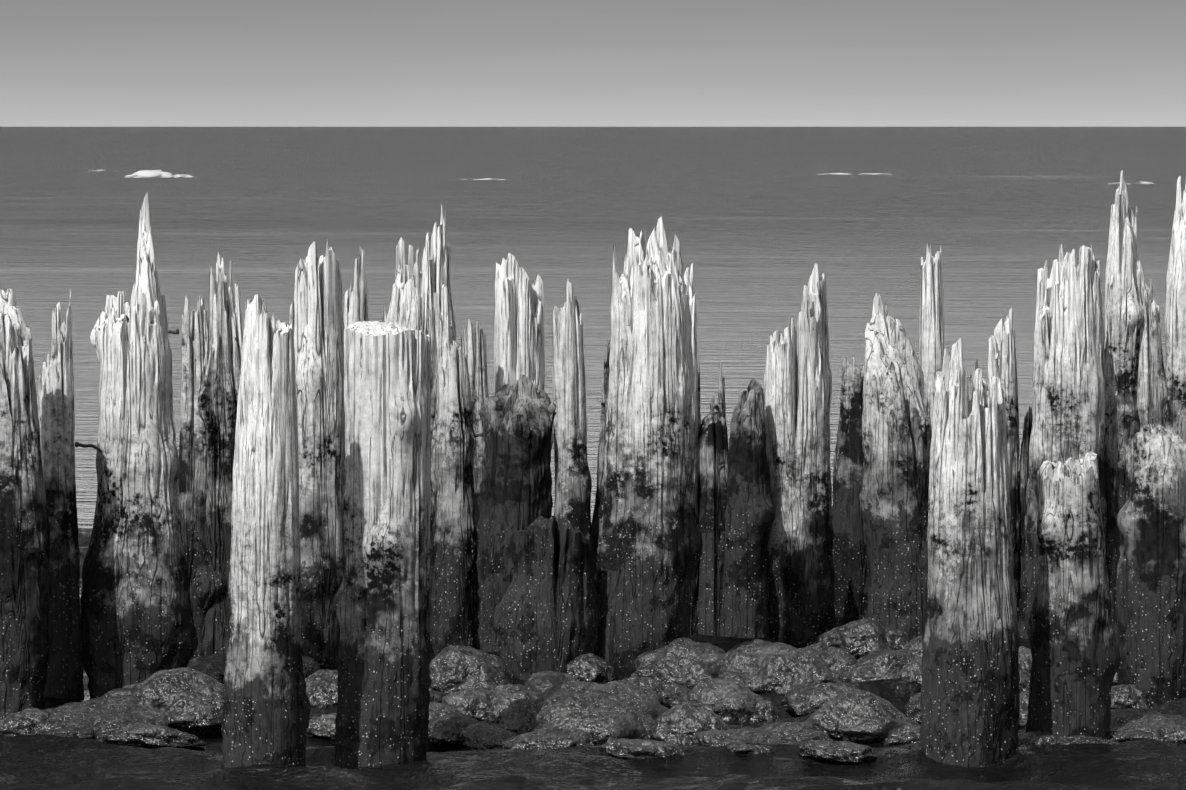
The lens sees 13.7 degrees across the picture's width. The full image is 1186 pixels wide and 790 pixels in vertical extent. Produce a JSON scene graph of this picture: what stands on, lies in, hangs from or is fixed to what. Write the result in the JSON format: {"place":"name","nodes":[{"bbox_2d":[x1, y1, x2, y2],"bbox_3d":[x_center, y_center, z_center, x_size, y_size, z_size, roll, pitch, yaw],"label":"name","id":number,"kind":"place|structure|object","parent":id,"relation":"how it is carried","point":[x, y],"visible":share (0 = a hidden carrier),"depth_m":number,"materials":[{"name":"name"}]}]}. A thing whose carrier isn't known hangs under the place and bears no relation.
{"place":"outdoors","nodes":[
{"label":"outdoors","id":0,"kind":"place"},
{"bbox_2d":[460,178,505,179],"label":"whitecap sea","id":1,"kind":"structure","parent":0,"point":[483,179],"depth_m":210.01,"materials":[{"name":"liquid"}]},
{"bbox_2d":[0,127,1185,528],"bbox_3d":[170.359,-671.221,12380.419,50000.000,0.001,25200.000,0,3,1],"label":"sea water","id":2,"kind":"structure","parent":0,"point":[760,221],"depth_m":122.03,"materials":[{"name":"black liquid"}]},
{"bbox_2d":[123,170,194,177],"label":"whitecap sea","id":3,"kind":"structure","parent":2,"relation":"on","point":[150,174],"depth_m":218.89,"materials":[{"name":"liquid"}]},
{"bbox_2d":[820,173,888,174],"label":"whitecap sea","id":4,"kind":"structure","parent":2,"relation":"on","point":[852,174],"depth_m":233.05,"materials":[{"name":"liquid"}]},
{"bbox_2d":[0,528,1185,789],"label":"ground","id":5,"kind":"structure","parent":0,"point":[42,762],"depth_m":17.60,"materials":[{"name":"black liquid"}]},
{"bbox_2d":[0,708,49,735],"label":"shore rock","id":6,"kind":"object","parent":5,"relation":"on","point":[24,721],"visible":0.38,"depth_m":18.51,"materials":[{"name":"grey stone"}]},
{"bbox_2d":[0,288,51,718],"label":"pile","id":7,"kind":"object","parent":5,"relation":"in","point":[25,590],"visible":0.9,"depth_m":18.93,"materials":[{"name":"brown wood"}]},
{"bbox_2d":[38,289,83,699],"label":"pile","id":8,"kind":"object","parent":5,"relation":"in","point":[65,669],"visible":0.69,"depth_m":19.39,"materials":[{"name":"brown wood"}]},
{"bbox_2d":[30,725,94,737],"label":"shore rock","id":9,"kind":"object","parent":5,"relation":"on","point":[79,731],"visible":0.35,"depth_m":18.23,"materials":[{"name":"grey stone"}]},
{"bbox_2d":[25,695,183,739],"bbox_3d":[-1.851,1.249,18.574,0.650,0.140,0.776,3,11,11],"label":"shore rock","id":10,"kind":"object","parent":5,"relation":"on","point":[101,715],"visible":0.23,"depth_m":18.54,"materials":[{"name":"grey stone"}]},
{"bbox_2d":[101,683,138,696],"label":"shore rock","id":11,"kind":"object","parent":5,"relation":"on","point":[129,690],"visible":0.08,"depth_m":19.22,"materials":[{"name":"grey stone"}]},
{"bbox_2d":[80,191,197,698],"bbox_3d":[-1.802,0.480,19.543,0.476,2.572,0.445,0,3,1],"label":"pile","id":12,"kind":"object","parent":5,"relation":"in","point":[138,624],"visible":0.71,"depth_m":19.41,"materials":[{"name":"grey wood"}]},
{"bbox_2d":[75,441,101,452],"bbox_3d":[-1.983,0.205,19.428,0.107,0.046,0.025,0,3,1],"label":"iron spike","id":13,"kind":"object","parent":12,"relation":"attached to","point":[77,444],"visible":0.98,"depth_m":19.42,"materials":[{"name":"black metal"}]},
{"bbox_2d":[96,723,207,748],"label":"shore rock","id":14,"kind":"object","parent":5,"relation":"on","point":[148,736],"visible":0.79,"depth_m":18.17,"materials":[{"name":"grey stone"}]},
{"bbox_2d":[133,667,223,734],"bbox_3d":[-1.563,1.189,18.808,0.524,0.301,0.551,-9,-7,24],"label":"shore rock","id":15,"kind":"object","parent":5,"relation":"on","point":[188,700],"visible":0.5,"depth_m":18.65,"materials":[{"name":"grey stone"}]},
{"bbox_2d":[179,296,226,659],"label":"pile","id":16,"kind":"object","parent":5,"relation":"in","point":[207,584],"visible":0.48,"depth_m":20.83,"materials":[{"name":"grey wood"}]},
{"bbox_2d":[168,329,178,334],"bbox_3d":[-1.782,-0.260,20.828,0.077,0.039,0.025,0,3,1],"label":"bolt","id":17,"kind":"object","parent":16,"relation":"attached to","point":[174,332],"visible":0.71,"depth_m":20.82,"materials":[{"name":"grey metal"}]},
{"bbox_2d":[186,654,225,681],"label":"shore rock","id":18,"kind":"object","parent":5,"relation":"on","point":[213,665],"visible":0.19,"depth_m":20.19,"materials":[{"name":"grey stone"}]},
{"bbox_2d":[198,252,242,655],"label":"pile","id":19,"kind":"object","parent":5,"relation":"in","point":[218,394],"visible":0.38,"depth_m":20.80,"materials":[{"name":"grey wood"}]},
{"bbox_2d":[221,294,310,768],"bbox_3d":[-1.159,0.763,17.382,0.325,2.241,0.313,0,3,1],"label":"pile","id":20,"kind":"object","parent":5,"relation":"in","point":[266,708],"visible":0.98,"depth_m":17.27,"materials":[{"name":"wood"}]},
{"bbox_2d":[302,656,320,678],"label":"shore rock","id":21,"kind":"object","parent":5,"relation":"on","point":[310,666],"visible":0.17,"depth_m":20.35,"materials":[{"name":"grey stone"}]},
{"bbox_2d":[290,241,344,663],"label":"pile","id":22,"kind":"object","parent":5,"relation":"in","point":[316,313],"visible":0.44,"depth_m":20.67,"materials":[{"name":"grey wood"}]},
{"bbox_2d":[306,713,336,740],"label":"shore rock","id":23,"kind":"object","parent":5,"relation":"on","point":[323,726],"visible":0.56,"depth_m":18.51,"materials":[{"name":"grey stone"}]},
{"bbox_2d":[305,669,337,706],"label":"shore rock","id":24,"kind":"object","parent":5,"relation":"on","point":[321,687],"visible":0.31,"depth_m":19.41,"materials":[{"name":"grey stone"}]},
{"bbox_2d":[344,247,368,328],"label":"pile","id":25,"kind":"object","parent":5,"relation":"in","point":[355,307],"visible":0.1,"depth_m":21.72,"materials":[{"name":"wood"}]},
{"bbox_2d":[332,321,431,767],"bbox_3d":[-0.761,0.800,17.776,0.360,2.124,0.369,0,3,1],"label":"pile","id":26,"kind":"object","parent":5,"relation":"in","point":[380,603],"visible":0.96,"depth_m":17.65,"materials":[{"name":"grey wood"}]},
{"bbox_2d":[383,205,455,643],"bbox_3d":[-0.779,0.392,21.942,0.335,2.487,0.338,-2,4,-31],"label":"pile","id":27,"kind":"object","parent":5,"relation":"in","point":[416,302],"visible":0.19,"depth_m":21.78,"materials":[{"name":"grey wood"}]},
{"bbox_2d":[429,687,442,702],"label":"shore rock","id":28,"kind":"object","parent":5,"relation":"on","point":[435,696],"visible":0.12,"depth_m":19.32,"materials":[{"name":"grey stone"}]},
{"bbox_2d":[428,702,478,745],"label":"shore rock","id":29,"kind":"object","parent":5,"relation":"on","point":[448,723],"visible":0.56,"depth_m":18.41,"materials":[{"name":"grey stone"}]},
{"bbox_2d":[431,284,477,656],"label":"pile","id":30,"kind":"object","parent":5,"relation":"in","point":[454,598],"visible":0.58,"depth_m":21.06,"materials":[{"name":"grey wood"}]},
{"bbox_2d":[429,645,511,692],"bbox_3d":[-0.507,1.149,19.903,0.422,0.267,0.423,11,1,5],"label":"shore rock","id":31,"kind":"object","parent":5,"relation":"on","point":[456,668],"visible":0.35,"depth_m":19.76,"materials":[{"name":"grey stone"}]},
{"bbox_2d":[467,319,488,646],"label":"pile","id":32,"kind":"object","parent":5,"relation":"in","point":[476,354],"visible":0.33,"depth_m":21.77,"materials":[{"name":"grey wood"}]},
{"bbox_2d":[459,723,516,749],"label":"shore rock","id":33,"kind":"object","parent":5,"relation":"on","point":[482,736],"visible":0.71,"depth_m":18.19,"materials":[{"name":"grey stone"}]},
{"bbox_2d":[476,374,555,651],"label":"pile","id":34,"kind":"object","parent":5,"relation":"in","point":[517,420],"visible":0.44,"depth_m":20.96,"materials":[{"name":"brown wood"}]},
{"bbox_2d":[474,433,482,437],"bbox_3d":[-0.470,0.177,21.092,0.097,0.039,0.025,0,3,1],"label":"bolt","id":35,"kind":"object","parent":34,"relation":"attached to","point":[478,435],"visible":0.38,"depth_m":21.09,"materials":[{"name":"grey metal"}]},
{"bbox_2d":[487,684,544,722],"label":"shore rock","id":36,"kind":"object","parent":5,"relation":"on","point":[504,696],"visible":0.25,"depth_m":18.97,"materials":[{"name":"grey stone"}]},
{"bbox_2d":[442,688,492,721],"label":"shore rock","id":37,"kind":"object","parent":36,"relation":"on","point":[475,703],"visible":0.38,"depth_m":18.97,"materials":[{"name":"grey stone"}]},
{"bbox_2d":[498,699,542,735],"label":"shore rock","id":38,"kind":"object","parent":5,"relation":"on","point":[517,717],"visible":0.33,"depth_m":18.50,"materials":[{"name":"grey stone"}]},
{"bbox_2d":[494,253,553,447],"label":"pile","id":39,"kind":"object","parent":5,"relation":"in","point":[519,334],"visible":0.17,"depth_m":21.90,"materials":[{"name":"wood"}]},
{"bbox_2d":[490,513,600,679],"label":"pile","id":40,"kind":"object","parent":5,"relation":"in","point":[546,614],"visible":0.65,"depth_m":20.33,"materials":[{"name":"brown wood"}]},
{"bbox_2d":[500,728,598,750],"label":"shore rock","id":41,"kind":"object","parent":5,"relation":"on","point":[544,739],"visible":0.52,"depth_m":17.99,"materials":[{"name":"grey stone"}]},
{"bbox_2d":[525,670,578,692],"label":"shore rock","id":42,"kind":"object","parent":5,"relation":"on","point":[543,681],"visible":0.23,"depth_m":19.43,"materials":[{"name":"grey stone"}]},
{"bbox_2d":[553,280,597,586],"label":"pile","id":43,"kind":"object","parent":5,"relation":"in","point":[573,488],"visible":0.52,"depth_m":21.97,"materials":[{"name":"grey wood"}]},
{"bbox_2d":[565,653,615,682],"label":"shore rock","id":44,"kind":"object","parent":5,"relation":"on","point":[590,667],"visible":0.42,"depth_m":20.31,"materials":[{"name":"grey stone"}]},
{"bbox_2d":[526,680,668,740],"bbox_3d":[0.038,1.234,18.414,0.542,0.324,0.653,-1,3,-14],"label":"shore rock","id":45,"kind":"object","parent":5,"relation":"on","point":[618,709],"visible":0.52,"depth_m":18.25,"materials":[{"name":"grey stone"}]},
{"bbox_2d":[591,340,609,589],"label":"pile","id":46,"kind":"object","parent":5,"relation":"in","point":[600,465],"visible":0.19,"depth_m":22.10,"materials":[{"name":"grey wood"}]},
{"bbox_2d":[600,738,684,758],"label":"shore rock","id":47,"kind":"object","parent":5,"relation":"on","point":[623,748],"visible":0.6,"depth_m":17.78,"materials":[{"name":"grey stone"}]},
{"bbox_2d":[597,216,702,669],"bbox_3d":[0.215,0.480,20.605,0.486,2.455,0.448,0,3,1],"label":"pile","id":48,"kind":"object","parent":5,"relation":"in","point":[650,546],"visible":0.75,"depth_m":20.44,"materials":[{"name":"grey wood"}]},
{"bbox_2d":[622,676,690,708],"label":"shore rock","id":49,"kind":"object","parent":5,"relation":"on","point":[669,695],"visible":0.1,"depth_m":19.32,"materials":[{"name":"grey stone"}]},
{"bbox_2d":[630,637,725,683],"bbox_3d":[0.387,1.127,20.225,0.475,0.273,0.536,-1,3,-12],"label":"shore rock","id":50,"kind":"object","parent":5,"relation":"on","point":[664,664],"visible":0.25,"depth_m":20.11,"materials":[{"name":"grey stone"}]},
{"bbox_2d":[674,650,723,689],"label":"shore rock","id":51,"kind":"object","parent":50,"relation":"on","point":[689,675],"visible":0.15,"depth_m":19.91,"materials":[{"name":"grey stone"}]},
{"bbox_2d":[651,702,729,743],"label":"shore rock","id":52,"kind":"object","parent":5,"relation":"on","point":[677,723],"visible":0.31,"depth_m":18.18,"materials":[{"name":"grey stone"}]},
{"bbox_2d":[684,263,698,634],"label":"pile","id":53,"kind":"object","parent":5,"relation":"in","point":[694,583],"visible":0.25,"depth_m":21.98,"materials":[{"name":"grey wood"}]},
{"bbox_2d":[697,358,700,502],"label":"pile","id":54,"kind":"object","parent":5,"relation":"in","point":[698,382],"visible":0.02,"depth_m":22.05,"materials":[{"name":"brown wood"}]},
{"bbox_2d":[697,403,728,635],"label":"pile","id":55,"kind":"object","parent":5,"relation":"in","point":[713,454],"visible":0.5,"depth_m":21.97,"materials":[{"name":"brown wood"}]},
{"bbox_2d":[711,361,725,418],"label":"pile","id":56,"kind":"object","parent":5,"relation":"in","point":[721,399],"visible":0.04,"depth_m":22.33,"materials":[{"name":"grey wood"}]},
{"bbox_2d":[679,678,781,721],"bbox_3d":[0.533,1.199,19.095,0.385,0.213,0.410,7,7,-24],"label":"shore rock","id":57,"kind":"object","parent":5,"relation":"on","point":[728,700],"visible":0.56,"depth_m":18.97,"materials":[{"name":"grey stone"}]},
{"bbox_2d":[695,727,784,753],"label":"shore rock","id":58,"kind":"object","parent":5,"relation":"on","point":[734,740],"visible":0.5,"depth_m":17.95,"materials":[{"name":"grey stone"}]},
{"bbox_2d":[719,378,775,638],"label":"pile","id":59,"kind":"object","parent":5,"relation":"in","point":[750,517],"visible":0.69,"depth_m":21.66,"materials":[{"name":"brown wood"}]},
{"bbox_2d":[728,639,771,651],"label":"shore rock","id":60,"kind":"object","parent":5,"relation":"on","point":[749,642],"visible":0.12,"depth_m":20.96,"materials":[{"name":"grey stone"}]},
{"bbox_2d":[704,642,841,694],"bbox_3d":[0.737,1.147,19.836,0.650,0.308,0.530,11,-2,25],"label":"shore rock","id":61,"kind":"object","parent":5,"relation":"on","point":[780,668],"visible":0.4,"depth_m":19.66,"materials":[{"name":"grey stone"}]},
{"bbox_2d":[758,721,833,742],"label":"shore rock","id":62,"kind":"object","parent":5,"relation":"on","point":[806,731],"visible":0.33,"depth_m":18.12,"materials":[{"name":"grey stone"}]},
{"bbox_2d":[764,264,836,645],"bbox_3d":[0.884,0.525,21.929,0.382,2.222,0.362,-1,3,-25],"label":"pile","id":63,"kind":"object","parent":5,"relation":"in","point":[798,395],"visible":0.62,"depth_m":21.79,"materials":[{"name":"grey wood"}]},
{"bbox_2d":[781,682,859,717],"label":"shore rock","id":64,"kind":"object","parent":5,"relation":"on","point":[804,700],"visible":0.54,"depth_m":19.09,"materials":[{"name":"grey stone"}]},
{"bbox_2d":[799,643,856,671],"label":"shore rock","id":65,"kind":"object","parent":5,"relation":"on","point":[835,659],"visible":0.15,"depth_m":20.35,"materials":[{"name":"grey stone"}]},
{"bbox_2d":[798,740,877,762],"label":"shore rock","id":66,"kind":"object","parent":5,"relation":"on","point":[845,751],"visible":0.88,"depth_m":17.77,"materials":[{"name":"grey stone"}]},
{"bbox_2d":[832,357,868,617],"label":"pile","id":67,"kind":"object","parent":5,"relation":"in","point":[850,566],"visible":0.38,"depth_m":22.82,"materials":[{"name":"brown wood"}]},
{"bbox_2d":[814,618,905,659],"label":"shore rock","id":68,"kind":"object","parent":5,"relation":"on","point":[858,639],"visible":0.52,"depth_m":21.29,"materials":[{"name":"grey stone"}]},
{"bbox_2d":[805,690,919,742],"bbox_3d":[1.019,1.227,18.405,0.517,0.239,0.473,8,-9,-20],"label":"shore rock","id":69,"kind":"object","parent":5,"relation":"on","point":[857,716],"visible":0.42,"depth_m":18.25,"materials":[{"name":"grey stone"}]},
{"bbox_2d":[836,649,922,683],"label":"shore rock","id":70,"kind":"object","parent":5,"relation":"on","point":[903,664],"visible":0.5,"depth_m":20.06,"materials":[{"name":"grey stone"}]},
{"bbox_2d":[859,293,931,644],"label":"pile","id":71,"kind":"object","parent":5,"relation":"in","point":[896,437],"visible":0.54,"depth_m":21.60,"materials":[{"name":"grey wood"}]},
{"bbox_2d":[882,724,920,744],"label":"shore rock","id":72,"kind":"object","parent":5,"relation":"on","point":[909,733],"visible":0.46,"depth_m":18.15,"materials":[{"name":"grey stone"}]},
{"bbox_2d":[902,636,922,649],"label":"shore rock","id":73,"kind":"object","parent":5,"relation":"on","point":[914,644],"visible":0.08,"depth_m":20.93,"materials":[{"name":"grey stone"}]},
{"bbox_2d":[905,693,921,723],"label":"shore rock","id":74,"kind":"object","parent":5,"relation":"on","point":[913,708],"visible":0.15,"depth_m":19.13,"materials":[{"name":"grey stone"}]},
{"bbox_2d":[919,243,943,426],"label":"pile","id":75,"kind":"object","parent":5,"relation":"in","point":[931,343],"visible":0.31,"depth_m":22.39,"materials":[{"name":"wood"}]},
{"bbox_2d":[920,338,1019,766],"bbox_3d":[1.373,0.822,17.932,0.374,2.064,0.386,0,3,1],"label":"pile","id":76,"kind":"object","parent":5,"relation":"in","point":[970,703],"visible":0.96,"depth_m":17.80,"materials":[{"name":"grey wood"}]},
{"bbox_2d":[968,358,977,400],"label":"pile","id":77,"kind":"object","parent":5,"relation":"in","point":[970,387],"visible":0.04,"depth_m":22.41,"materials":[{"name":"grey wood"}]},
{"bbox_2d":[987,308,1020,621],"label":"pile","id":78,"kind":"object","parent":5,"relation":"in","point":[1002,363],"visible":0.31,"depth_m":22.14,"materials":[{"name":"grey wood"}]},
{"bbox_2d":[1018,689,1028,729],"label":"shore rock","id":79,"kind":"object","parent":5,"relation":"on","point":[1024,699],"visible":0.1,"depth_m":18.95,"materials":[{"name":"grey stone"}]},
{"bbox_2d":[1018,665,1029,692],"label":"shore rock","id":80,"kind":"object","parent":5,"relation":"on","point":[1024,682],"visible":0.04,"depth_m":19.89,"materials":[{"name":"grey stone"}]},
{"bbox_2d":[1018,646,1031,674],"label":"shore rock","id":81,"kind":"object","parent":5,"relation":"on","point":[1025,659],"visible":0.1,"depth_m":20.11,"materials":[{"name":"grey stone"}]},
{"bbox_2d":[1019,405,1033,602],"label":"pile","id":82,"kind":"object","parent":5,"relation":"in","point":[1024,460],"visible":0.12,"depth_m":22.17,"materials":[{"name":"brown wood"}]},
{"bbox_2d":[1018,731,1060,744],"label":"shore rock","id":83,"kind":"object","parent":5,"relation":"on","point":[1035,738],"visible":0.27,"depth_m":18.04,"materials":[{"name":"grey stone"}]},
{"bbox_2d":[1018,244,1106,638],"bbox_3d":[2.074,0.481,21.918,0.410,2.310,0.406,0,3,1],"label":"pile","id":84,"kind":"object","parent":5,"relation":"in","point":[1069,411],"visible":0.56,"depth_m":21.77,"materials":[{"name":"grey wood"}]},
{"bbox_2d":[1025,451,1120,739],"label":"pile","id":85,"kind":"object","parent":5,"relation":"in","point":[1076,658],"visible":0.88,"depth_m":18.12,"materials":[{"name":"grey wood"}]},
{"bbox_2d":[1056,735,1118,744],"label":"shore rock","id":86,"kind":"object","parent":5,"relation":"on","point":[1076,739],"visible":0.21,"depth_m":18.07,"materials":[{"name":"grey stone"}]},
{"bbox_2d":[1104,331,1120,633],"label":"pile","id":87,"kind":"object","parent":5,"relation":"in","point":[1112,537],"visible":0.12,"depth_m":21.94,"materials":[{"name":"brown wood"}]},
{"bbox_2d":[1112,671,1116,685],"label":"shore rock","id":88,"kind":"object","parent":5,"relation":"on","point":[1114,683],"visible":0.02,"depth_m":20.25,"materials":[{"name":"grey stone"}]},
{"bbox_2d":[1104,170,1142,534],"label":"pile","id":89,"kind":"object","parent":5,"relation":"in","point":[1123,314],"visible":0.38,"depth_m":23.63,"materials":[{"name":"grey wood"}]},
{"bbox_2d":[1110,684,1152,709],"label":"shore rock","id":90,"kind":"object","parent":5,"relation":"on","point":[1124,696],"visible":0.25,"depth_m":19.22,"materials":[{"name":"grey stone"}]},
{"bbox_2d":[1110,708,1185,741],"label":"shore rock","id":91,"kind":"object","parent":5,"relation":"on","point":[1129,724],"visible":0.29,"depth_m":18.27,"materials":[{"name":"grey stone"}]},
{"bbox_2d":[1114,424,1185,707],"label":"pile","id":92,"kind":"object","parent":5,"relation":"in","point":[1150,637],"visible":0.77,"depth_m":19.27,"materials":[{"name":"grey wood"}]},
{"bbox_2d":[1137,260,1167,429],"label":"pile","id":93,"kind":"object","parent":5,"relation":"in","point":[1152,393],"visible":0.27,"depth_m":23.64,"materials":[{"name":"grey wood"}]},
{"bbox_2d":[1151,698,1185,717],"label":"shore rock","id":94,"kind":"object","parent":5,"relation":"on","point":[1176,707],"visible":0.25,"depth_m":18.83,"materials":[{"name":"grey stone"}]},
{"bbox_2d":[1158,723,1185,742],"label":"shore rock","id":95,"kind":"object","parent":5,"relation":"on","point":[1173,732],"visible":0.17,"depth_m":18.12,"materials":[{"name":"grey stone"}]},
{"bbox_2d":[1164,176,1185,441],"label":"pile","id":96,"kind":"object","parent":5,"relation":"in","point":[1175,346],"visible":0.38,"depth_m":23.62,"materials":[{"name":"white wood"}]},
{"bbox_2d":[0,0,1185,126],"label":"sky","id":97,"kind":"structure","parent":0,"point":[64,63],"materials":[{"name":"grey"}]},
{"bbox_2d":[1109,182,1154,183],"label":"whitecap sea","id":98,"kind":"structure","parent":0,"point":[1136,183],"depth_m":194.07,"materials":[{"name":"liquid"}]}
]}

